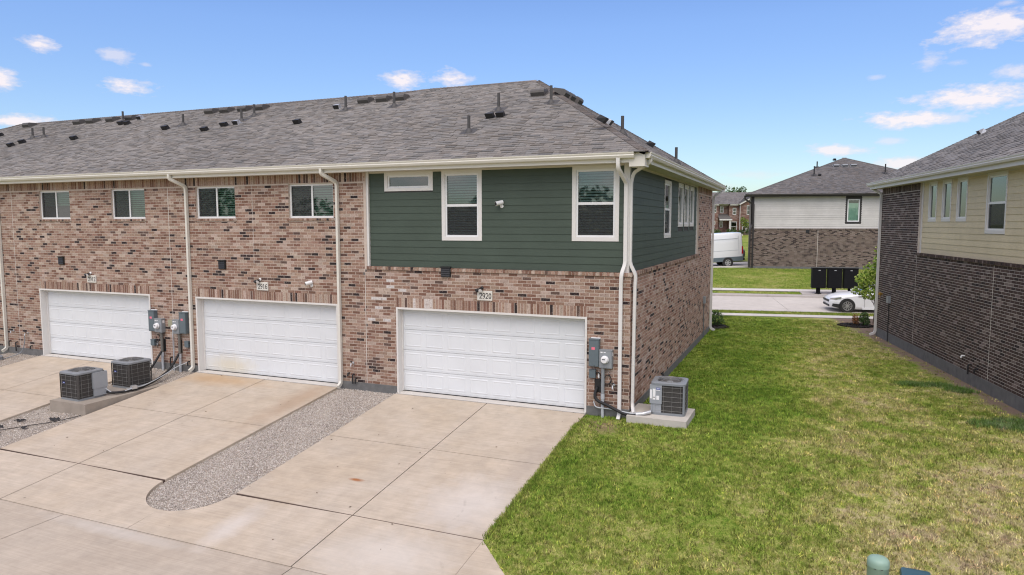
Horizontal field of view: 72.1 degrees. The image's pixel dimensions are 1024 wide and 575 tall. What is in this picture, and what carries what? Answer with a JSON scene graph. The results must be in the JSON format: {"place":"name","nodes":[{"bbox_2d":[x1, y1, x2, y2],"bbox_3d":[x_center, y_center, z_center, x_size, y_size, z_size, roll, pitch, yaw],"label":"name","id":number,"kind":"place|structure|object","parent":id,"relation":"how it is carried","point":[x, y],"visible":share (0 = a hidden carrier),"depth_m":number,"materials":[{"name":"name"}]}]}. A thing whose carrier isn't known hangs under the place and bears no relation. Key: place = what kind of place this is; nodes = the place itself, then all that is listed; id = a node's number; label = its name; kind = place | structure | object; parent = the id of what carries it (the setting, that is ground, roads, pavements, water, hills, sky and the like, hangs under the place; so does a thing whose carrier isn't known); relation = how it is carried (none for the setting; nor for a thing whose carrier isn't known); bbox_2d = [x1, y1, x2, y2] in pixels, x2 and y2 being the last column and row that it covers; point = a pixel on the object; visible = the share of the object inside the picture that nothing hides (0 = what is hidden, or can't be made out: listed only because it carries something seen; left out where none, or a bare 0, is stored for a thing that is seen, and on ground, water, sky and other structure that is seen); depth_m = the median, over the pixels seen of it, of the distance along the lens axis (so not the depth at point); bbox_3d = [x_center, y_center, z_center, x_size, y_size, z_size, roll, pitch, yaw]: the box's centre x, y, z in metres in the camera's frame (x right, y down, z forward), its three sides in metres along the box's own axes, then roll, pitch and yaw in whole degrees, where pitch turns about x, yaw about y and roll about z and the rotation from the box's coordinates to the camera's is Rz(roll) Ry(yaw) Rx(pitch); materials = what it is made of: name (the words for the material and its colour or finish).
{"place":"outdoors","nodes":[
{"label":"outdoors","id":0,"kind":"place"},
{"bbox_2d":[0,353,37,366],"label":"gravel bed","id":1,"kind":"object","parent":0,"point":[17,359],"visible":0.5,"depth_m":23.14,"materials":[{"name":"grey gravel"}]},
{"bbox_2d":[0,336,24,359],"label":"whip","id":2,"kind":"object","parent":1,"relation":"on","point":[1,357],"visible":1,"depth_m":23.27,"materials":[{"name":"grey paint"}]},
{"bbox_2d":[0,354,152,422],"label":"driveway","id":3,"kind":"structure","parent":0,"point":[29,385],"depth_m":20.46,"materials":[{"name":"beige concrete"}]},
{"bbox_2d":[0,368,193,447],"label":"gravel bed","id":4,"kind":"object","parent":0,"point":[25,431],"visible":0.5,"depth_m":17.27,"materials":[{"name":"grey gravel"}]},
{"bbox_2d":[1,415,80,429],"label":"ground cable","id":5,"kind":"object","parent":4,"relation":"on","point":[42,423],"visible":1,"depth_m":17.05,"materials":[{"name":"black rubber"}]},
{"bbox_2d":[50,382,165,415],"bbox_3d":[-10.650,2.996,18.993,1.280,0.450,2.800,2,6,23],"label":"condenser pad","id":6,"kind":"object","parent":4,"relation":"on","point":[82,408],"visible":0.29,"depth_m":17.89,"materials":[{"name":"concrete"}]},
{"bbox_2d":[59,366,107,401],"bbox_3d":[-11.089,2.447,18.206,0.786,0.786,0.782,2,6,25],"label":"air conditioner","id":7,"kind":"object","parent":6,"relation":"on","point":[78,384],"visible":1,"depth_m":17.98,"materials":[{"name":"grey paint"}]},
{"bbox_2d":[111,357,151,388],"bbox_3d":[-10.555,2.325,19.552,0.752,0.786,0.767,2,6,25],"label":"air conditioner","id":8,"kind":"object","parent":6,"relation":"on","point":[127,372],"visible":1,"depth_m":19.30,"materials":[{"name":"grey paint"}]},
{"bbox_2d":[150,350,164,370],"bbox_3d":[-10.524,2.236,20.459,0.132,0.698,1.346,1,5,6],"label":"refrigerant line","id":9,"kind":"object","parent":8,"relation":"attached to","point":[156,359],"visible":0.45,"depth_m":20.79,"materials":[{"name":"black rubber"}]},
{"bbox_2d":[106,351,181,393],"bbox_3d":[-10.076,2.341,19.565,0.388,0.732,2.650,2,6,19],"label":"refrigerant line","id":10,"kind":"object","parent":6,"relation":"on","point":[168,370],"visible":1,"depth_m":19.36,"materials":[{"name":"black rubber"}]},
{"bbox_2d":[126,385,136,388],"bbox_3d":[-10.167,2.672,18.800,0.100,0.090,0.270,3,6,32],"label":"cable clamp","id":11,"kind":"object","parent":10,"relation":"attached to","point":[133,386],"visible":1,"depth_m":18.82,"materials":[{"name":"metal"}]},
{"bbox_2d":[106,362,186,393],"bbox_3d":[-10.021,2.493,19.527,0.338,0.392,2.648,2,6,21],"label":"electric whip","id":12,"kind":"object","parent":10,"relation":"on","point":[151,381],"visible":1,"depth_m":19.58,"materials":[{"name":"grey plastic"}]},
{"bbox_2d":[0,500,321,574],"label":"alley","id":13,"kind":"structure","parent":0,"point":[35,541],"depth_m":11.02,"materials":[{"name":"grey concrete"}]},
{"bbox_2d":[0,370,338,528],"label":"driveway","id":14,"kind":"structure","parent":0,"point":[149,442],"depth_m":15.58,"materials":[{"name":"beige concrete"}]},
{"bbox_2d":[146,388,393,510],"bbox_3d":[-5.010,3.358,15.426,1.830,0.749,6.515,2,6,23],"label":"gravel bed","id":15,"kind":"object","parent":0,"point":[242,453],"visible":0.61,"depth_m":14.65,"materials":[{"name":"grey gravel"}]},
{"bbox_2d":[127,391,585,574],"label":"driveway","id":16,"kind":"structure","parent":0,"point":[442,500],"depth_m":12.66,"materials":[{"name":"beige concrete"}]},
{"bbox_2d":[0,0,1023,191],"label":"sky","id":17,"kind":"structure","parent":0,"point":[750,94],"materials":[{"name":"blue"}]},
{"bbox_2d":[713,262,747,267],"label":"driveway","id":18,"kind":"structure","parent":0,"point":[739,265],"depth_m":56.82,"materials":[{"name":"concrete"}]},
{"bbox_2d":[711,232,744,265],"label":"parked van","id":19,"kind":"object","parent":18,"relation":"on","point":[728,248],"visible":0.45,"depth_m":56.58,"materials":[{"name":"white paint"}]},
{"bbox_2d":[482,382,1023,574],"bbox_3d":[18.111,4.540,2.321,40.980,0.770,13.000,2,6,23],"label":"lawn","id":20,"kind":"structure","parent":0,"point":[651,481],"depth_m":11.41,"materials":[{"name":"green plant"}]},
{"bbox_2d":[482,422,582,539],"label":"grass","id":21,"kind":"structure","parent":20,"relation":"on","point":[538,473],"depth_m":12.82,"materials":[{"name":"green plant"}]},
{"bbox_2d":[866,554,889,574],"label":"utility pedestal","id":22,"kind":"object","parent":20,"relation":"on","point":[877,564],"visible":1,"depth_m":8.87,"materials":[{"name":"green plastic"}]},
{"bbox_2d":[900,567,930,574],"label":"utility box","id":23,"kind":"object","parent":20,"relation":"on","point":[906,571],"visible":1,"depth_m":8.76,"materials":[{"name":"teal plastic"}]},
{"bbox_2d":[713,288,847,291],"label":"sidewalk","id":24,"kind":"structure","parent":0,"point":[754,289],"depth_m":43.95,"materials":[{"name":"concrete"}]},
{"bbox_2d":[709,312,872,318],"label":"sidewalk","id":25,"kind":"structure","parent":0,"point":[787,315],"depth_m":33.65,"materials":[{"name":"concrete"}]},
{"bbox_2d":[709,309,873,315],"bbox_3d":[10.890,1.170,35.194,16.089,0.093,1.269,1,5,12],"label":"grass","id":26,"kind":"structure","parent":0,"point":[786,312],"depth_m":34.56,"materials":[{"name":"green plant"}]},
{"bbox_2d":[712,296,873,312],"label":"street","id":27,"kind":"structure","parent":0,"point":[768,303],"depth_m":38.37,"materials":[{"name":"concrete"}]},
{"bbox_2d":[712,293,823,297],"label":"kerb","id":28,"kind":"structure","parent":27,"relation":"on","point":[768,295],"depth_m":42.03,"materials":[{"name":"concrete"}]},
{"bbox_2d":[715,309,873,313],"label":"kerb","id":29,"kind":"structure","parent":27,"relation":"on","point":[801,311],"depth_m":35.07,"materials":[{"name":"concrete"}]},
{"bbox_2d":[823,282,874,312],"bbox_3d":[18.533,0.495,35.698,4.872,1.507,2.310,1,5,12],"label":"parked car","id":30,"kind":"object","parent":27,"relation":"on","point":[847,301],"visible":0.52,"depth_m":35.17,"materials":[{"name":"white paint"}]},
{"bbox_2d":[710,235,875,294],"bbox_3d":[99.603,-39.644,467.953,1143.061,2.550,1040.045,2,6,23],"label":"lawn","id":31,"kind":"structure","parent":0,"point":[729,276],"depth_m":49.28,"materials":[{"name":"green plant"}]},
{"bbox_2d":[711,192,749,234],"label":"brick townhouses","id":32,"kind":"structure","parent":31,"relation":"on","point":[731,209],"depth_m":120.17,"materials":[{"name":"red brick"}]},
{"bbox_2d":[731,222,736,229],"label":"window","id":33,"kind":"structure","parent":32,"relation":"in","point":[733,224],"depth_m":120.58,"materials":[{"name":"white plastic"}]},
{"bbox_2d":[738,186,746,191],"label":"tree","id":34,"kind":"object","parent":31,"relation":"on","point":[741,189],"visible":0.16,"depth_m":141.25,"materials":[{"name":"green plant"}]},
{"bbox_2d":[740,217,748,234],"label":"tree","id":35,"kind":"object","parent":31,"relation":"on","point":[745,222],"visible":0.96,"depth_m":116.88,"materials":[{"name":"green plant"}]},
{"bbox_2d":[799,291,831,294],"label":"mailbox footing","id":36,"kind":"object","parent":31,"relation":"on","point":[810,293],"visible":0.21,"depth_m":42.30,"materials":[{"name":"concrete"}]},
{"bbox_2d":[811,267,826,293],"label":"cluster mailbox","id":37,"kind":"object","parent":36,"relation":"on","point":[818,278],"visible":1,"depth_m":41.83,"materials":[{"name":"black metal"}]},
{"bbox_2d":[826,268,842,292],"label":"cluster mailbox","id":38,"kind":"object","parent":36,"relation":"on","point":[834,279],"visible":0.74,"depth_m":41.65,"materials":[{"name":"black metal"}]},
{"bbox_2d":[842,268,858,290],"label":"cluster mailbox","id":39,"kind":"object","parent":36,"relation":"on","point":[848,278],"visible":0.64,"depth_m":41.47,"materials":[{"name":"black metal"}]},
{"bbox_2d":[744,158,896,269],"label":"board and brick house","id":40,"kind":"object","parent":31,"relation":"on","point":[824,216],"visible":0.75,"depth_m":53.98,"materials":[{"name":"grey brick"}]},
{"bbox_2d":[845,197,861,223],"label":"window","id":41,"kind":"structure","parent":40,"relation":"in","point":[853,207],"depth_m":53.20,"materials":[{"name":"glass"}]},
{"bbox_2d":[645,315,1023,436],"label":"lawn","id":42,"kind":"structure","parent":0,"point":[1013,412],"depth_m":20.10,"materials":[{"name":"green plant"}]},
{"bbox_2d":[837,322,873,327],"bbox_3d":[14.759,1.627,30.215,1.518,0.060,1.497,2,6,23],"label":"mulch bed","id":43,"kind":"object","parent":42,"relation":"on","point":[845,324],"visible":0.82,"depth_m":29.98,"materials":[{"name":"brown wood"}]},
{"bbox_2d":[852,314,858,323],"bbox_3d":[14.835,1.400,30.377,0.312,0.558,0.327,-1,5,-12],"label":"shrub","id":44,"kind":"object","parent":43,"relation":"on","point":[855,318],"visible":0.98,"depth_m":30.33,"materials":[{"name":"brown plant"}]},
{"bbox_2d":[859,312,870,325],"bbox_3d":[15.080,1.352,30.115,0.452,0.702,0.501,0,5,-3],"label":"shrub","id":45,"kind":"object","parent":43,"relation":"on","point":[862,318],"visible":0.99,"depth_m":30.03,"materials":[{"name":"green plant"}]},
{"bbox_2d":[851,246,876,323],"bbox_3d":[15.816,-0.067,30.860,1.655,3.532,1.207,0,5,3],"label":"tree","id":46,"kind":"object","parent":42,"relation":"on","point":[868,285],"visible":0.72,"depth_m":30.81,"materials":[{"name":"green plant"}]},
{"bbox_2d":[866,112,1023,412],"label":"neighbour house","id":47,"kind":"structure","parent":42,"relation":"on","point":[950,267],"depth_m":20.08,"materials":[{"name":"brown brick"}]},
{"bbox_2d":[886,296,890,341],"bbox_3d":[13.830,1.190,25.919,0.100,1.760,0.180,1,5,12],"label":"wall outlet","id":48,"kind":"object","parent":47,"relation":"attached to","point":[888,299],"depth_m":25.87,"materials":[{"name":"grey metal"}]},
{"bbox_2d":[928,181,937,221],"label":"window","id":49,"kind":"structure","parent":47,"relation":"in","point":[933,188],"depth_m":22.33,"materials":[{"name":"clear glass"}]},
{"bbox_2d":[941,179,952,221],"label":"window","id":50,"kind":"structure","parent":47,"relation":"in","point":[947,184],"depth_m":21.26,"materials":[{"name":"glass"}]},
{"bbox_2d":[955,176,968,221],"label":"window","id":51,"kind":"structure","parent":47,"relation":"in","point":[962,187],"depth_m":20.19,"materials":[{"name":"clear glass"}]},
{"bbox_2d":[984,170,1008,233],"bbox_3d":[12.557,-2.145,17.838,0.522,1.570,1.120,1,5,12],"label":"window","id":52,"kind":"structure","parent":47,"relation":"in","point":[997,182],"depth_m":18.24,"materials":[{"name":"glass"}]},
{"bbox_2d":[892,379,1023,433],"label":"grass","id":53,"kind":"structure","parent":42,"relation":"on","point":[1017,423],"depth_m":15.54,"materials":[{"name":"green plant"}]},
{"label":"mulch bed","id":54,"kind":"structure","parent":42,"relation":"on","visible":0},
{"bbox_2d":[712,309,724,324],"bbox_3d":[8.739,1.331,29.973,0.705,0.777,0.714,2,6,23],"label":"shrub","id":55,"kind":"object","parent":54,"relation":"on","point":[718,313],"visible":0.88,"depth_m":29.87,"materials":[{"name":"green plant"}]},
{"bbox_2d":[712,324,729,328],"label":"mulch","id":56,"kind":"object","parent":54,"relation":"on","point":[714,325],"visible":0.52,"depth_m":29.71,"materials":[{"name":"brown wood"}]},
{"bbox_2d":[689,419,1023,460],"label":"lawn","id":57,"kind":"structure","parent":0,"point":[997,437],"depth_m":14.38,"materials":[{"name":"green plant"}]},
{"bbox_2d":[626,403,694,428],"bbox_3d":[3.337,2.986,15.750,1.316,0.400,1.190,2,6,23],"label":"condenser pad","id":58,"kind":"object","parent":57,"relation":"on","point":[667,421],"visible":0.43,"depth_m":15.31,"materials":[{"name":"concrete"}]},
{"bbox_2d":[650,376,688,416],"bbox_3d":[3.526,2.390,15.755,0.766,0.786,0.766,2,6,20],"label":"air conditioner","id":59,"kind":"object","parent":58,"relation":"on","point":[668,395],"visible":0.99,"depth_m":15.45,"materials":[{"name":"grey paint"}]},
{"label":"ground","id":60,"kind":"structure","parent":0,"visible":0},
{"bbox_2d":[0,80,725,419],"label":"townhouse row","id":61,"kind":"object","parent":60,"relation":"on","point":[368,215],"visible":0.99,"depth_m":18.94,"materials":[{"name":"brown brick"}]},
{"bbox_2d":[40,190,70,218],"bbox_3d":[-14.471,-2.660,22.722,1.440,0.895,0.500,2,6,23],"label":"window","id":62,"kind":"structure","parent":61,"relation":"in","point":[54,204],"depth_m":22.63,"materials":[{"name":"clear glass"}]},
{"bbox_2d":[57,256,64,264],"bbox_3d":[-14.409,-0.863,22.482,0.274,0.260,0.070,2,6,23],"label":"vent cover","id":63,"kind":"object","parent":61,"relation":"attached to","point":[61,260],"visible":1,"depth_m":22.46,"materials":[{"name":"black plastic"}]},
{"bbox_2d":[87,275,96,282],"bbox_3d":[-13.155,-0.271,22.033,0.390,0.230,0.032,2,6,23],"label":"address plaque","id":64,"kind":"object","parent":61,"relation":"attached to","point":[92,278],"visible":1,"depth_m":22.01,"materials":[{"name":"beige stone"}]},
{"bbox_2d":[39,288,152,363],"bbox_3d":[-13.118,1.199,22.307,4.980,2.193,0.288,2,6,23],"label":"garage door","id":65,"kind":"structure","parent":61,"relation":"in","point":[91,324],"depth_m":22.47,"materials":[{"name":"white paint"}]},
{"bbox_2d":[112,188,144,218],"bbox_3d":[-11.443,-2.547,21.464,1.420,0.895,0.500,2,6,23],"label":"window","id":66,"kind":"structure","parent":61,"relation":"in","point":[127,203],"depth_m":21.35,"materials":[{"name":"glass"}]},
{"bbox_2d":[147,309,157,330],"bbox_3d":[-10.755,0.981,21.083,0.256,0.645,0.140,2,6,23],"label":"breaker panel","id":67,"kind":"object","parent":61,"relation":"attached to","point":[152,314],"visible":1,"depth_m":21.03,"materials":[{"name":"grey metal"}]},
{"bbox_2d":[150,339,158,347],"bbox_3d":[-10.736,1.677,21.163,0.267,0.246,0.095,2,6,23],"label":"switch box","id":68,"kind":"object","parent":61,"relation":"attached to","point":[154,342],"visible":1,"depth_m":21.14,"materials":[{"name":"grey metal"}]},
{"bbox_2d":[153,318,165,370],"bbox_3d":[-10.525,1.737,20.999,0.303,1.635,0.244,2,6,23],"label":"electric meter","id":69,"kind":"object","parent":61,"relation":"attached to","point":[159,325],"visible":0.94,"depth_m":20.95,"materials":[{"name":"grey metal"}]},
{"bbox_2d":[168,319,174,370],"bbox_3d":[-10.077,1.803,20.903,0.210,1.700,0.086,2,6,23],"label":"cable box","id":70,"kind":"object","parent":61,"relation":"attached to","point":[169,322],"visible":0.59,"depth_m":20.86,"materials":[{"name":"beige plastic"}]},
{"bbox_2d":[171,319,181,371],"bbox_3d":[-9.872,1.761,20.728,0.268,1.635,0.244,2,6,23],"label":"electric meter","id":71,"kind":"object","parent":61,"relation":"attached to","point":[175,326],"visible":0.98,"depth_m":20.70,"materials":[{"name":"grey metal"}]},
{"bbox_2d":[178,311,188,333],"bbox_3d":[-9.606,1.024,20.606,0.266,0.645,0.140,2,6,23],"label":"breaker panel","id":72,"kind":"object","parent":61,"relation":"attached to","point":[183,322],"visible":1,"depth_m":20.55,"materials":[{"name":"grey metal"}]},
{"bbox_2d":[184,341,189,347],"bbox_3d":[-9.476,1.694,20.637,0.267,0.246,0.095,2,6,23],"label":"switch box","id":73,"kind":"object","parent":61,"relation":"attached to","point":[186,344],"visible":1,"depth_m":20.61,"materials":[{"name":"grey metal"}]},
{"bbox_2d":[197,186,235,217],"bbox_3d":[-8.255,-2.429,20.139,1.450,0.895,0.500,2,6,23],"label":"window","id":74,"kind":"structure","parent":61,"relation":"in","point":[215,201],"depth_m":20.01,"materials":[{"name":"glass"}]},
{"bbox_2d":[217,260,225,268],"bbox_3d":[-8.207,-0.648,19.904,0.274,0.260,0.070,2,6,23],"label":"vent cover","id":75,"kind":"object","parent":61,"relation":"attached to","point":[221,264],"visible":1,"depth_m":19.88,"materials":[{"name":"black plastic"}]},
{"bbox_2d":[257,282,268,290],"bbox_3d":[-6.889,-0.038,19.429,0.390,0.230,0.032,2,6,23],"label":"address plaque","id":76,"kind":"object","parent":61,"relation":"attached to","point":[262,285],"visible":1,"depth_m":19.40,"materials":[{"name":"beige stone"}]},
{"bbox_2d":[195,297,338,383],"bbox_3d":[-6.833,1.432,19.695,4.980,2.193,0.288,2,6,23],"label":"garage door","id":77,"kind":"structure","parent":61,"relation":"in","point":[282,339],"depth_m":19.78,"materials":[{"name":"white paint"}]},
{"bbox_2d":[305,280,312,286],"bbox_3d":[-5.404,-0.098,18.731,0.222,0.184,0.116,-3,6,-29],"label":"security camera","id":78,"kind":"object","parent":61,"relation":"attached to","point":[310,282],"visible":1,"depth_m":18.69,"materials":[{"name":"white plastic"}]},
{"bbox_2d":[290,183,333,217],"bbox_3d":[-5.200,-2.315,18.870,1.450,0.895,0.500,2,6,23],"label":"window","id":79,"kind":"structure","parent":61,"relation":"in","point":[306,200],"depth_m":18.74,"materials":[{"name":"clear glass"}]},
{"bbox_2d":[384,171,432,190],"bbox_3d":[-2.482,-2.661,17.714,1.390,0.480,0.522,2,6,23],"label":"window","id":80,"kind":"structure","parent":61,"relation":"in","point":[407,180],"depth_m":17.66,"materials":[{"name":"white plastic"}]},
{"bbox_2d":[440,266,450,276],"bbox_3d":[-1.618,-0.383,17.168,0.284,0.260,0.070,2,6,23],"label":"vent cover","id":81,"kind":"object","parent":61,"relation":"attached to","point":[445,271],"visible":1,"depth_m":17.15,"materials":[{"name":"black plastic"}]},
{"bbox_2d":[441,169,481,240],"bbox_3d":[-1.120,-2.003,17.204,1.080,1.700,0.522,2,6,23],"label":"window","id":82,"kind":"structure","parent":61,"relation":"in","point":[461,190],"depth_m":17.05,"materials":[{"name":"white plastic"}]},
{"bbox_2d":[475,286,483,292],"bbox_3d":[-0.786,0.051,16.804,0.209,0.153,0.170,2,6,23],"label":"flood light","id":83,"kind":"object","parent":61,"relation":"attached to","point":[481,288],"visible":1,"depth_m":16.77,"materials":[{"name":"black plastic"}]},
{"bbox_2d":[477,291,492,300],"bbox_3d":[-0.650,0.194,16.836,0.390,0.230,0.032,2,6,23],"label":"address plaque","id":84,"kind":"object","parent":61,"relation":"attached to","point":[486,295],"visible":1,"depth_m":16.81,"materials":[{"name":"beige stone"}]},
{"bbox_2d":[396,307,586,411],"bbox_3d":[-0.566,1.665,17.091,5.020,2.193,0.288,2,6,23],"label":"garage door","id":85,"kind":"structure","parent":61,"relation":"in","point":[511,357],"depth_m":17.12,"materials":[{"name":"white paint"}]},
{"bbox_2d":[495,200,503,207],"bbox_3d":[-0.296,-1.958,16.515,0.222,0.184,0.116,-3,6,-29],"label":"security camera","id":86,"kind":"object","parent":61,"relation":"attached to","point":[500,203],"visible":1,"depth_m":16.48,"materials":[{"name":"white plastic"}]},
{"bbox_2d":[588,337,600,366],"bbox_3d":[1.856,1.450,15.843,0.246,0.645,0.140,2,6,23],"label":"breaker panel","id":87,"kind":"object","parent":61,"relation":"attached to","point":[594,345],"visible":1,"depth_m":15.79,"materials":[{"name":"grey metal"}]},
{"bbox_2d":[589,369,600,380],"bbox_3d":[1.876,1.976,15.907,0.267,0.246,0.095,2,6,23],"label":"switch box","id":88,"kind":"object","parent":61,"relation":"attached to","point":[592,373],"visible":1,"depth_m":15.89,"materials":[{"name":"grey metal"}]},
{"bbox_2d":[572,164,619,240],"bbox_3d":[1.956,-1.897,15.925,1.085,1.685,0.522,2,6,23],"label":"window","id":89,"kind":"structure","parent":61,"relation":"in","point":[595,188],"depth_m":15.77,"materials":[{"name":"glass"}]},
{"bbox_2d":[594,379,600,391],"bbox_3d":[1.966,2.217,15.932,0.200,0.300,0.020,2,6,23],"label":"wall sleeve","id":90,"kind":"object","parent":61,"relation":"attached to","point":[597,383],"depth_m":15.93,"materials":[{"name":"black plastic"}]},
{"bbox_2d":[599,349,613,417],"bbox_3d":[2.089,2.205,15.758,0.298,1.635,0.244,2,6,23],"label":"electric meter","id":91,"kind":"object","parent":61,"relation":"attached to","point":[605,358],"visible":0.97,"depth_m":15.72,"materials":[{"name":"grey metal"}]},
{"bbox_2d":[593,387,651,415],"bbox_3d":[2.444,2.549,15.670,1.318,0.581,0.207,2,6,23],"label":"refrigerant line","id":92,"kind":"object","parent":61,"relation":"attached to","point":[606,404],"visible":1,"depth_m":15.76,"materials":[{"name":"black rubber"}]},
{"bbox_2d":[593,401,640,413],"bbox_3d":[2.325,2.687,15.711,1.124,0.173,0.079,3,6,29],"label":"electric whip","id":93,"kind":"object","parent":92,"relation":"on","point":[611,409],"visible":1,"depth_m":15.77,"materials":[{"name":"grey plastic"}]},
{"bbox_2d":[636,410,650,415],"bbox_3d":[2.889,2.769,15.485,0.345,0.144,0.122,0,5,-1],"label":"foil sleeve","id":94,"kind":"object","parent":92,"relation":"attached to","point":[644,413],"visible":1,"depth_m":15.45,"materials":[{"name":"metal"}]},
{"bbox_2d":[664,180,671,237],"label":"window","id":95,"kind":"structure","parent":61,"relation":"in","point":[668,184],"depth_m":20.03,"materials":[{"name":"white plastic"}]},
{"bbox_2d":[678,183,683,226],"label":"window","id":96,"kind":"structure","parent":61,"relation":"in","point":[681,186],"depth_m":22.02,"materials":[{"name":"white plastic"}]},
{"bbox_2d":[684,184,688,226],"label":"window","id":97,"kind":"structure","parent":61,"relation":"in","point":[686,201],"depth_m":23.06,"materials":[{"name":"white plastic"}]},
{"bbox_2d":[689,186,694,225],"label":"window","id":98,"kind":"structure","parent":61,"relation":"in","point":[692,189],"depth_m":24.11,"materials":[{"name":"white plastic"}]},
{"bbox_2d":[703,296,705,337],"bbox_3d":[7.308,1.217,26.780,0.090,1.760,0.140,2,6,23],"label":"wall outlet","id":99,"kind":"object","parent":61,"relation":"attached to","point":[704,299],"depth_m":26.76,"materials":[{"name":"grey metal"}]}
]}

